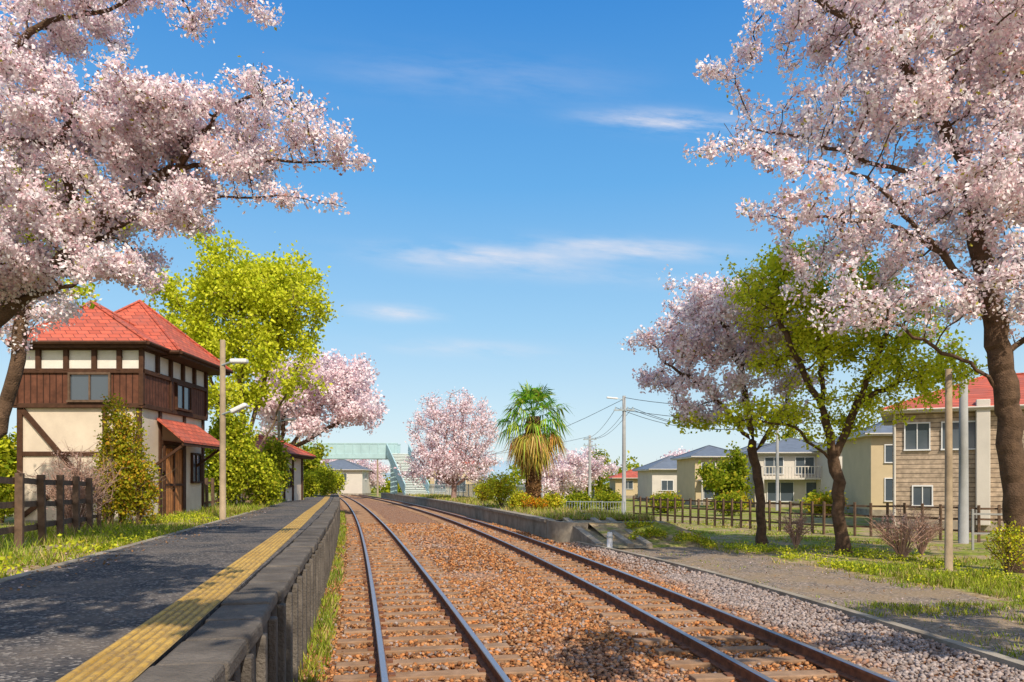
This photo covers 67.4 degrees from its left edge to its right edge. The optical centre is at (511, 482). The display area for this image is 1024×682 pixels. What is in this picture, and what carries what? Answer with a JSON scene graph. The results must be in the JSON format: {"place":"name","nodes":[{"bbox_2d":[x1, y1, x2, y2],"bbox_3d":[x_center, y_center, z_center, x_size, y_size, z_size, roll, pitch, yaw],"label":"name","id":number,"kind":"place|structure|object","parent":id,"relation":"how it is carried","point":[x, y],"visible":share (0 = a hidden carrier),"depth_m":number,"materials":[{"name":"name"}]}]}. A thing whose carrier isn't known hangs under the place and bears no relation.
{"place":"outdoors","nodes":[
{"label":"outdoors","id":0,"kind":"place"},
{"bbox_2d":[378,458,614,483],"bbox_3d":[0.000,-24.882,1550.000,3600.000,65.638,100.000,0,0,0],"label":"distant hills","id":1,"kind":"structure","parent":0,"point":[502,467],"depth_m":1569.02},
{"bbox_2d":[0,484,1023,660],"bbox_3d":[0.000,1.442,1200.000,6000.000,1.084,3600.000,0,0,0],"label":"ground","id":2,"kind":"structure","parent":0,"point":[802,581],"depth_m":16.84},
{"bbox_2d":[0,469,13,519],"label":"leafy shrub","id":3,"kind":"object","parent":2,"relation":"on","point":[3,496],"visible":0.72,"depth_m":19.10,"materials":[{"name":"green plant"}]},
{"bbox_2d":[0,426,16,522],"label":"leafy shrub","id":4,"kind":"object","parent":2,"relation":"on","point":[8,454],"visible":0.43,"depth_m":20.27,"materials":[{"name":"green plant"}]},
{"bbox_2d":[0,473,92,549],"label":"wooden fence","id":5,"kind":"object","parent":2,"relation":"on","point":[19,504],"visible":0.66,"depth_m":11.73,"materials":[{"name":"brown wood"}]},
{"bbox_2d":[0,136,138,438],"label":"cherry tree","id":6,"kind":"object","parent":2,"relation":"on","point":[18,330],"visible":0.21,"depth_m":13.97,"materials":[{"name":"pink plant"}]},
{"bbox_2d":[15,439,129,528],"bbox_3d":[-9.061,0.140,15.816,2.029,2.042,1.575,0,0,0],"label":"bare shrub","id":7,"kind":"object","parent":2,"relation":"on","point":[67,489],"visible":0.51,"depth_m":15.73,"materials":[{"name":"brown plant"}]},
{"bbox_2d":[24,520,149,523],"bbox_3d":[-11.250,1.160,22.000,3.280,0.380,4.080,0,0,0],"label":"foundation","id":8,"kind":"object","parent":2,"relation":"on","point":[32,521],"depth_m":19.96,"materials":[{"name":"concrete"}]},
{"bbox_2d":[13,348,207,519],"bbox_3d":[-11.246,-1.320,21.991,3.428,4.580,4.218,0,0,0],"label":"timber frame","id":9,"kind":"object","parent":8,"relation":"on","point":[141,370],"visible":0.57,"depth_m":19.95,"materials":[{"name":"wood"}]},
{"bbox_2d":[8,344,167,354],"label":"front roof fascia","id":10,"kind":"structure","parent":9,"relation":"on","point":[153,349],"depth_m":19.70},
{"bbox_2d":[11,304,162,345],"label":"front roof","id":11,"kind":"structure","parent":10,"relation":"on","point":[96,323],"depth_m":20.15,"materials":[{"name":"red tile"}]},
{"bbox_2d":[5,300,148,340],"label":"front roof ridge caps","id":12,"kind":"object","parent":11,"relation":"on","point":[110,313],"visible":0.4,"depth_m":20.65,"materials":[{"name":"red tile"}]},
{"bbox_2d":[4,340,170,351],"bbox_3d":[-11.120,-3.599,21.250,3.700,0.088,3.300,0,0,0],"label":"front roof gutter","id":13,"kind":"object","parent":10,"relation":"attached to","point":[101,342],"visible":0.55,"depth_m":19.62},
{"bbox_2d":[66,372,110,401],"bbox_3d":[-10.950,-2.480,19.889,1.140,0.780,0.098,0,0,0],"label":"front window frame","id":14,"kind":"object","parent":9,"relation":"attached to","point":[89,374],"visible":0.9,"depth_m":19.87,"materials":[{"name":"brown wood"}]},
{"bbox_2d":[71,375,107,399],"bbox_3d":[-10.950,-2.480,19.928,1.000,0.660,0.016,0,0,0],"label":"front window glass","id":15,"kind":"object","parent":14,"relation":"attached to","point":[79,386],"visible":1,"depth_m":19.92,"materials":[{"name":"grey"}]},
{"bbox_2d":[18,373,204,415],"bbox_3d":[-11.250,-2.480,22.000,3.320,0.860,4.120,0,0,0],"label":"planking","id":16,"kind":"object","parent":9,"relation":"on","point":[43,387],"visible":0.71,"depth_m":19.94,"materials":[{"name":"brown wood"}]},
{"bbox_2d":[24,350,203,386],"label":"white panels","id":17,"kind":"object","parent":16,"relation":"on","point":[79,358],"visible":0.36,"depth_m":19.97,"materials":[{"name":"paint"}]},
{"bbox_2d":[117,303,219,365],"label":"roof","id":18,"kind":"structure","parent":9,"relation":"on","point":[138,315],"depth_m":22.27,"materials":[{"name":"red tile"}]},
{"bbox_2d":[114,300,231,369],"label":"roof ridge caps","id":19,"kind":"object","parent":18,"relation":"attached to","point":[145,306],"visible":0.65,"depth_m":22.74,"materials":[{"name":"red tile"}]},
{"bbox_2d":[161,354,229,375],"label":"roof fascia","id":20,"kind":"structure","parent":9,"relation":"on","point":[196,364],"depth_m":22.36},
{"bbox_2d":[23,408,201,519],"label":"walls","id":21,"kind":"structure","parent":8,"relation":"on","point":[75,427],"depth_m":20.00,"materials":[{"name":"beige paint"}]},
{"bbox_2d":[20,408,75,517],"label":"diagonal braces","id":22,"kind":"object","parent":21,"relation":"attached to","point":[40,431],"visible":0.46,"depth_m":19.95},
{"bbox_2d":[163,446,183,517],"bbox_3d":[-9.600,-0.007,21.800,0.060,2.055,1.270,0,0,0],"label":"door frame","id":23,"kind":"object","parent":21,"relation":"attached to","point":[164,477],"visible":0.66,"depth_m":21.77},
{"bbox_2d":[166,448,181,515],"bbox_3d":[-9.627,0.015,21.825,0.043,1.970,1.150,0,0,0],"label":"door","id":24,"kind":"structure","parent":23,"relation":"in","point":[178,480],"depth_m":21.73,"materials":[{"name":"wood"}]},
{"bbox_2d":[156,442,219,466],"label":"awning brackets","id":25,"kind":"object","parent":21,"relation":"attached to","point":[183,444],"visible":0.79,"depth_m":21.44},
{"bbox_2d":[157,418,219,446],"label":"awning roof","id":26,"kind":"structure","parent":21,"relation":"attached to","point":[189,433],"depth_m":21.83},
{"bbox_2d":[77,425,125,524],"bbox_3d":[-8.919,-0.060,17.131,1.032,2.427,1.126,0,0,26],"label":"leafy shrub","id":27,"kind":"object","parent":2,"relation":"on","point":[108,517],"visible":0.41,"depth_m":16.95,"materials":[{"name":"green plant"}]},
{"bbox_2d":[0,510,218,576],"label":"weeds","id":28,"kind":"object","parent":2,"relation":"on","point":[87,545],"visible":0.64,"depth_m":11.15,"materials":[{"name":"green plant"}]},
{"bbox_2d":[91,393,154,523],"bbox_3d":[-8.696,-0.441,17.211,1.253,3.191,1.147,0,0,0],"label":"leafy shrub","id":29,"kind":"object","parent":2,"relation":"on","point":[122,430],"visible":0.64,"depth_m":17.05,"materials":[{"name":"green plant"}]},
{"bbox_2d":[110,450,175,525],"bbox_3d":[-8.264,0.198,16.992,1.369,1.917,1.148,0,0,0],"label":"leafy shrub","id":30,"kind":"object","parent":2,"relation":"on","point":[143,496],"visible":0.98,"depth_m":16.87,"materials":[{"name":"green plant"}]},
{"bbox_2d":[0,492,339,681],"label":"station platform","id":31,"kind":"structure","parent":2,"relation":"on","point":[238,601],"depth_m":5.70,"materials":[{"name":"concrete"}]},
{"bbox_2d":[0,0,375,327],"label":"cherry tree","id":32,"kind":"object","parent":2,"relation":"on","point":[127,128],"visible":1,"depth_m":9.07,"materials":[{"name":"pink plant"}]},
{"bbox_2d":[205,478,254,508],"bbox_3d":[-10.399,0.418,30.204,0.263,1.264,11.745,0,0,-5],"label":"wooden fence","id":33,"kind":"object","parent":2,"relation":"on","point":[213,501],"visible":0.12,"depth_m":25.60,"materials":[{"name":"brown wood"}]},
{"bbox_2d":[219,340,248,518],"bbox_3d":[-6.509,-1.125,17.919,0.707,4.450,0.240,0,0,7],"label":"platform lamp post","id":34,"kind":"object","parent":2,"relation":"on","point":[222,479],"visible":0.96,"depth_m":17.94,"materials":[{"name":"wood"}]},
{"bbox_2d":[205,397,264,505],"bbox_3d":[-9.753,-0.915,26.526,2.177,4.143,2.139,0,0,-39],"label":"ivy hedge","id":35,"kind":"object","parent":2,"relation":"on","point":[240,449],"visible":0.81,"depth_m":26.17,"materials":[{"name":"green plant"}]},
{"bbox_2d":[132,225,342,502],"bbox_3d":[-10.622,-4.337,30.181,8.207,11.060,5.677,0,0,0],"label":"keyaki tree","id":36,"kind":"object","parent":2,"relation":"on","point":[268,294],"visible":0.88,"depth_m":29.14,"materials":[{"name":"green plant"}]},
{"bbox_2d":[244,452,286,506],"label":"ivy hedge","id":37,"kind":"object","parent":2,"relation":"on","point":[267,488],"visible":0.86,"depth_m":27.17,"materials":[{"name":"green plant"}]},
{"bbox_2d":[236,435,316,502],"bbox_3d":[-11.527,-0.537,36.475,3.015,3.373,5.910,0,0,0],"label":"red roofed hut","id":38,"kind":"object","parent":2,"relation":"on","point":[295,490],"visible":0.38,"depth_m":37.43,"materials":[{"name":"beige paint"}]},
{"bbox_2d":[260,433,295,498],"bbox_3d":[-10.232,-0.484,33.057,1.669,3.279,1.931,0,0,45],"label":"ivy hedge","id":39,"kind":"object","parent":2,"relation":"on","point":[281,460],"visible":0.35,"depth_m":32.87,"materials":[{"name":"green plant"}]},
{"bbox_2d":[284,438,332,473],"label":"garden tree","id":40,"kind":"object","parent":2,"relation":"on","point":[318,453],"visible":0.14,"depth_m":55.69,"materials":[{"name":"green plant"}]},
{"bbox_2d":[303,469,322,496],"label":"leafy shrub","id":41,"kind":"object","parent":2,"relation":"on","point":[311,486],"visible":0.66,"depth_m":46.74,"materials":[{"name":"green plant"}]},
{"bbox_2d":[243,348,388,446],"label":"cherry tree","id":42,"kind":"object","parent":2,"relation":"on","point":[342,400],"visible":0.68,"depth_m":43.57,"materials":[{"name":"pink plant"}]},
{"bbox_2d":[311,462,338,495],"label":"leafy shrub","id":43,"kind":"object","parent":2,"relation":"on","point":[327,479],"visible":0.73,"depth_m":51.69,"materials":[{"name":"green plant"}]},
{"bbox_2d":[338,493,370,495],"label":"foundation","id":44,"kind":"object","parent":2,"relation":"on","point":[346,494],"visible":0.36,"depth_m":117.97,"materials":[{"name":"concrete"}]},
{"bbox_2d":[328,471,370,492],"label":"walls","id":45,"kind":"structure","parent":44,"relation":"on","point":[357,482],"depth_m":118.00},
{"bbox_2d":[320,460,370,469],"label":"roof","id":46,"kind":"structure","parent":45,"relation":"on","point":[340,464],"depth_m":119.16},
{"bbox_2d":[295,443,429,494],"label":"pedestrian footbridge","id":47,"kind":"object","parent":2,"relation":"on","point":[390,452],"visible":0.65,"depth_m":91.71,"materials":[{"name":"teal metal"}]},
{"bbox_2d":[353,459,389,489],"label":"cherry tree","id":48,"kind":"object","parent":2,"relation":"on","point":[373,474],"visible":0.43,"depth_m":124.70,"materials":[{"name":"pink plant"}]},
{"bbox_2d":[205,450,642,492],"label":"distant trees","id":49,"kind":"object","parent":2,"relation":"on","point":[386,489],"visible":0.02,"depth_m":153.57,"materials":[{"name":"green plant"}]},
{"bbox_2d":[333,495,549,681],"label":"railway track","id":50,"kind":"structure","parent":2,"relation":"on","point":[356,512],"depth_m":10.20,"materials":[{"name":"wood"}]},
{"bbox_2d":[394,387,503,497],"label":"cherry tree","id":51,"kind":"object","parent":2,"relation":"on","point":[438,456],"visible":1,"depth_m":61.14,"materials":[{"name":"pink plant"}]},
{"bbox_2d":[0,493,1023,681],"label":"grass","id":52,"kind":"structure","parent":2,"relation":"on","point":[236,509],"depth_m":14.59,"materials":[{"name":"green"}]},
{"bbox_2d":[1,508,1023,651],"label":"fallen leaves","id":53,"kind":"object","parent":2,"relation":"on","point":[620,548],"visible":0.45,"depth_m":12.06,"materials":[{"name":"plant"}]},
{"bbox_2d":[381,493,723,548],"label":"island platform","id":54,"kind":"structure","parent":2,"relation":"on","point":[593,530],"depth_m":25.67,"materials":[{"name":"concrete"}]},
{"bbox_2d":[429,484,542,500],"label":"metal fence","id":55,"kind":"object","parent":54,"relation":"on","point":[468,489],"visible":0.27,"depth_m":66.65,"materials":[{"name":"metal"}]},
{"bbox_2d":[477,470,518,506],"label":"leafy shrub","id":56,"kind":"object","parent":54,"relation":"on","point":[499,489],"visible":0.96,"depth_m":40.68,"materials":[{"name":"green plant"}]},
{"bbox_2d":[507,490,530,509],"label":"leafy shrub","id":57,"kind":"object","parent":54,"relation":"on","point":[516,498],"visible":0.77,"depth_m":36.22,"materials":[{"name":"yellow plant"}]},
{"bbox_2d":[490,380,573,508],"bbox_3d":[0.952,-1.838,37.083,4.284,6.471,4.217,0,0,0],"label":"fan palm tree","id":58,"kind":"object","parent":54,"relation":"on","point":[532,447],"visible":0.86,"depth_m":36.46,"materials":[{"name":"green plant"}]},
{"bbox_2d":[540,490,566,508],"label":"leafy shrub","id":59,"kind":"object","parent":54,"relation":"on","point":[554,500],"visible":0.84,"depth_m":36.34,"materials":[{"name":"yellow plant"}]},
{"bbox_2d":[522,447,593,497],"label":"cherry tree","id":60,"kind":"object","parent":2,"relation":"on","point":[567,474],"visible":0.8,"depth_m":77.25,"materials":[{"name":"pink plant"}]},
{"bbox_2d":[564,491,595,509],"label":"leafy shrub","id":61,"kind":"object","parent":2,"relation":"on","point":[578,497],"visible":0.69,"depth_m":51.65,"materials":[{"name":"green plant"}]},
{"bbox_2d":[557,441,621,494],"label":"cherry tree","id":62,"kind":"object","parent":2,"relation":"on","point":[596,472],"visible":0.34,"depth_m":83.33,"materials":[{"name":"pink plant"}]},
{"bbox_2d":[583,444,609,493],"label":"garden tree","id":63,"kind":"object","parent":2,"relation":"on","point":[598,485],"visible":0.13,"depth_m":94.10,"materials":[{"name":"green plant"}]},
{"bbox_2d":[593,489,621,509],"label":"leafy shrub","id":64,"kind":"object","parent":2,"relation":"on","point":[613,498],"visible":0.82,"depth_m":55.70,"materials":[{"name":"green plant"}]},
{"bbox_2d":[606,396,634,512],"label":"utility pole","id":65,"kind":"object","parent":2,"relation":"on","point":[623,409],"visible":0.92,"depth_m":47.90,"materials":[{"name":"concrete"}]},
{"bbox_2d":[385,386,911,461],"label":"overhead wires","id":66,"kind":"object","parent":65,"relation":"attached to","point":[668,420],"visible":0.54,"depth_m":49.24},
{"bbox_2d":[609,479,637,495],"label":"walls","id":67,"kind":"structure","parent":2,"relation":"on","point":[615,484],"depth_m":98.00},
{"bbox_2d":[349,494,898,681],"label":"railway track","id":68,"kind":"structure","parent":2,"relation":"on","point":[740,670],"depth_m":10.31,"materials":[{"name":"wood"}]},
{"bbox_2d":[298,496,1023,681],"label":"ballast bed","id":69,"kind":"object","parent":2,"relation":"on","point":[391,514],"visible":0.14,"depth_m":10.95,"materials":[{"name":"gravel"}]},
{"bbox_2d":[331,522,726,580],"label":"ballast stones","id":70,"kind":"object","parent":69,"relation":"on","point":[418,532],"visible":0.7,"depth_m":20.56,"materials":[{"name":"gravel"}]},
{"bbox_2d":[298,572,1023,681],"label":"ballast stones","id":71,"kind":"object","parent":69,"relation":"on","point":[740,599],"visible":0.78,"depth_m":9.66,"materials":[{"name":"gravel"}]},
{"bbox_2d":[648,491,684,512],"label":"leafy shrub","id":72,"kind":"object","parent":2,"relation":"on","point":[663,502],"visible":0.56,"depth_m":49.61,"materials":[{"name":"green plant"}]},
{"bbox_2d":[622,518,716,547],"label":"bank weeds","id":73,"kind":"object","parent":2,"relation":"on","point":[688,535],"visible":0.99,"depth_m":24.06,"materials":[{"name":"green plant"}]},
{"bbox_2d":[677,458,733,500],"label":"walls","id":74,"kind":"structure","parent":2,"relation":"on","point":[688,485],"depth_m":69.71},
{"bbox_2d":[671,456,731,459],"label":"roof fascia","id":75,"kind":"structure","parent":74,"relation":"on","point":[690,457],"depth_m":68.33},
{"bbox_2d":[671,446,730,458],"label":"roof","id":76,"kind":"structure","parent":75,"relation":"on","point":[710,451],"depth_m":69.17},
{"bbox_2d":[695,441,754,500],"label":"garden tree","id":77,"kind":"object","parent":2,"relation":"on","point":[719,478],"visible":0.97,"depth_m":60.78,"materials":[{"name":"green plant"}]},
{"bbox_2d":[709,488,747,515],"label":"leafy shrub","id":78,"kind":"object","parent":2,"relation":"on","point":[735,496],"visible":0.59,"depth_m":45.69,"materials":[{"name":"green plant"}]},
{"bbox_2d":[617,264,840,544],"bbox_3d":[7.139,-2.560,24.458,7.380,9.092,4.856,0,0,0],"label":"cherry tree","id":79,"kind":"object","parent":2,"relation":"on","point":[709,316],"visible":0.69,"depth_m":23.94,"materials":[{"name":"pink plant"}]},
{"bbox_2d":[745,454,815,502],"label":"walls","id":80,"kind":"structure","parent":2,"relation":"on","point":[799,485],"depth_m":61.72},
{"bbox_2d":[768,482,792,500],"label":"window glass","id":81,"kind":"object","parent":80,"relation":"in","point":[786,491],"visible":0.93,"depth_m":61.75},
{"bbox_2d":[741,439,825,453],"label":"roof","id":82,"kind":"structure","parent":80,"relation":"on","point":[792,445],"depth_m":62.70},
{"bbox_2d":[761,466,821,491],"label":"balcony","id":83,"kind":"structure","parent":80,"relation":"attached to","point":[795,478],"depth_m":60.73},
{"bbox_2d":[796,457,813,473],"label":"window glass","id":84,"kind":"object","parent":80,"relation":"in","point":[804,461],"visible":0.86,"depth_m":61.57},
{"bbox_2d":[767,508,817,547],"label":"bare shrub","id":85,"kind":"object","parent":2,"relation":"on","point":[788,528],"visible":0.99,"depth_m":22.95,"materials":[{"name":"brown plant"}]},
{"bbox_2d":[575,541,1023,670],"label":"concrete curb","id":86,"kind":"structure","parent":2,"relation":"on","point":[1001,659],"depth_m":10.72,"materials":[{"name":"concrete"}]},
{"bbox_2d":[633,496,1002,541],"bbox_3d":[12.914,1.375,30.845,3.668,1.380,23.859,0,0,-41],"label":"wooden fence","id":87,"kind":"object","parent":2,"relation":"on","point":[824,505],"visible":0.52,"depth_m":30.84,"materials":[{"name":"brown wood"}]},
{"bbox_2d":[803,490,850,517],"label":"leafy shrub","id":88,"kind":"object","parent":2,"relation":"on","point":[820,500],"visible":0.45,"depth_m":43.72,"materials":[{"name":"green plant"}]},
{"bbox_2d":[816,451,841,493],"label":"walls","id":89,"kind":"structure","parent":2,"relation":"on","point":[827,479],"depth_m":60.26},
{"bbox_2d":[712,233,987,553],"bbox_3d":[9.365,-2.588,21.883,7.962,9.084,4.703,0,0,0],"label":"keyaki tree","id":90,"kind":"object","parent":2,"relation":"on","point":[820,347],"visible":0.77,"depth_m":21.30,"materials":[{"name":"green plant"}]},
{"bbox_2d":[682,0,1023,572],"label":"cherry tree","id":91,"kind":"object","parent":2,"relation":"on","point":[920,92],"visible":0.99,"depth_m":16.22,"materials":[{"name":"pink plant"}]},
{"bbox_2d":[844,507,892,515],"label":"foundation","id":92,"kind":"object","parent":2,"relation":"on","point":[866,512],"depth_m":46.74,"materials":[{"name":"concrete"}]},
{"bbox_2d":[842,436,892,509],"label":"walls","id":93,"kind":"structure","parent":92,"relation":"on","point":[866,470],"depth_m":46.83,"materials":[{"name":"paint"}]},
{"bbox_2d":[715,539,1023,604],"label":"weeds","id":94,"kind":"object","parent":2,"relation":"on","point":[855,553],"visible":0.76,"depth_m":19.20,"materials":[{"name":"green plant"}]},
{"bbox_2d":[867,504,941,559],"bbox_3d":[9.891,1.268,19.497,1.952,1.490,1.443,0,0,-29],"label":"bare shrub","id":95,"kind":"object","parent":2,"relation":"on","point":[896,543],"visible":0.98,"depth_m":19.47,"materials":[{"name":"brown plant"}]},
{"bbox_2d":[891,506,943,554],"bbox_3d":[11.257,1.278,20.986,1.392,1.463,1.165,0,0,0],"label":"bare shrub","id":96,"kind":"object","parent":2,"relation":"on","point":[921,548],"visible":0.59,"depth_m":20.93,"materials":[{"name":"brown plant"}]},
{"bbox_2d":[944,369,952,570],"bbox_3d":[9.780,-0.250,17.200,0.170,4.600,0.170,0,0,0],"label":"utility pole","id":97,"kind":"object","parent":2,"relation":"on","point":[948,543],"visible":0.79,"depth_m":17.14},
{"bbox_2d":[892,518,1004,530],"bbox_3d":[23.535,1.825,33.895,12.060,0.450,7.060,0,0,27],"label":"foundation","id":98,"kind":"object","parent":2,"relation":"on","point":[955,525],"depth_m":32.16,"materials":[{"name":"concrete"}]},
{"bbox_2d":[896,409,1023,521],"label":"walls","id":99,"kind":"structure","parent":2,"relation":"on","point":[920,467],"depth_m":32.76,"materials":[{"name":"beige"}]},
{"bbox_2d":[893,414,895,525],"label":"downpipes","id":100,"kind":"object","parent":99,"relation":"attached to","point":[894,464],"visible":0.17,"depth_m":33.34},
{"bbox_2d":[905,423,928,448],"bbox_3d":[17.441,-2.000,33.058,0.900,1.100,0.018,0,0,27],"label":"window glass","id":101,"kind":"object","parent":99,"relation":"in","point":[911,436],"visible":0.86,"depth_m":33.06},
{"bbox_2d":[913,486,931,504],"bbox_3d":[17.619,0.550,32.967,0.700,0.800,0.017,0,0,27],"label":"window glass","id":102,"kind":"object","parent":99,"relation":"in","point":[917,495],"visible":0.93,"depth_m":32.98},
{"bbox_2d":[880,407,1023,425],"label":"roof fascia","id":103,"kind":"structure","parent":99,"relation":"attached to","point":[889,419],"depth_m":32.79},
{"bbox_2d":[885,374,1023,409],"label":"roof","id":104,"kind":"structure","parent":99,"relation":"on","point":[981,388],"depth_m":33.07,"materials":[{"name":"red tile"}]},
{"bbox_2d":[975,399,989,525],"bbox_3d":[19.476,-0.850,31.765,0.500,5.200,0.420,0,0,27],"label":"chimney duct","id":105,"kind":"object","parent":99,"relation":"attached to","point":[982,459],"visible":0.97,"depth_m":31.59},
{"bbox_2d":[958,379,968,543],"bbox_3d":[14.700,-0.750,25.000,0.300,5.600,0.300,0,0,0],"label":"concrete utility pole","id":106,"kind":"object","parent":2,"relation":"on","point":[963,516],"visible":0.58,"depth_m":24.89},
{"bbox_2d":[982,516,1023,574],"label":"leafy shrub","id":107,"kind":"object","parent":2,"relation":"on","point":[1008,538],"visible":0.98,"depth_m":16.34,"materials":[{"name":"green plant"}]},
{"bbox_2d":[0,0,1023,472],"label":"sky","id":108,"kind":"structure","parent":0,"point":[521,206],"materials":[{"name":"blue"}]},
{"bbox_2d":[943,422,974,448],"bbox_3d":[18.867,-2.000,32.332,1.300,1.100,0.016,0,0,27],"label":"window glass","id":109,"kind":"object","parent":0,"point":[971,434],"visible":0.36,"depth_m":32.35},
{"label":"foundation","id":110,"kind":"object","parent":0,"visible":0},
{"bbox_2d":[638,470,676,497],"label":"walls","id":111,"kind":"structure","parent":110,"relation":"on","point":[649,483],"depth_m":80.22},
{"bbox_2d":[634,456,676,469],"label":"roof","id":112,"kind":"structure","parent":111,"relation":"on","point":[668,463],"depth_m":81.15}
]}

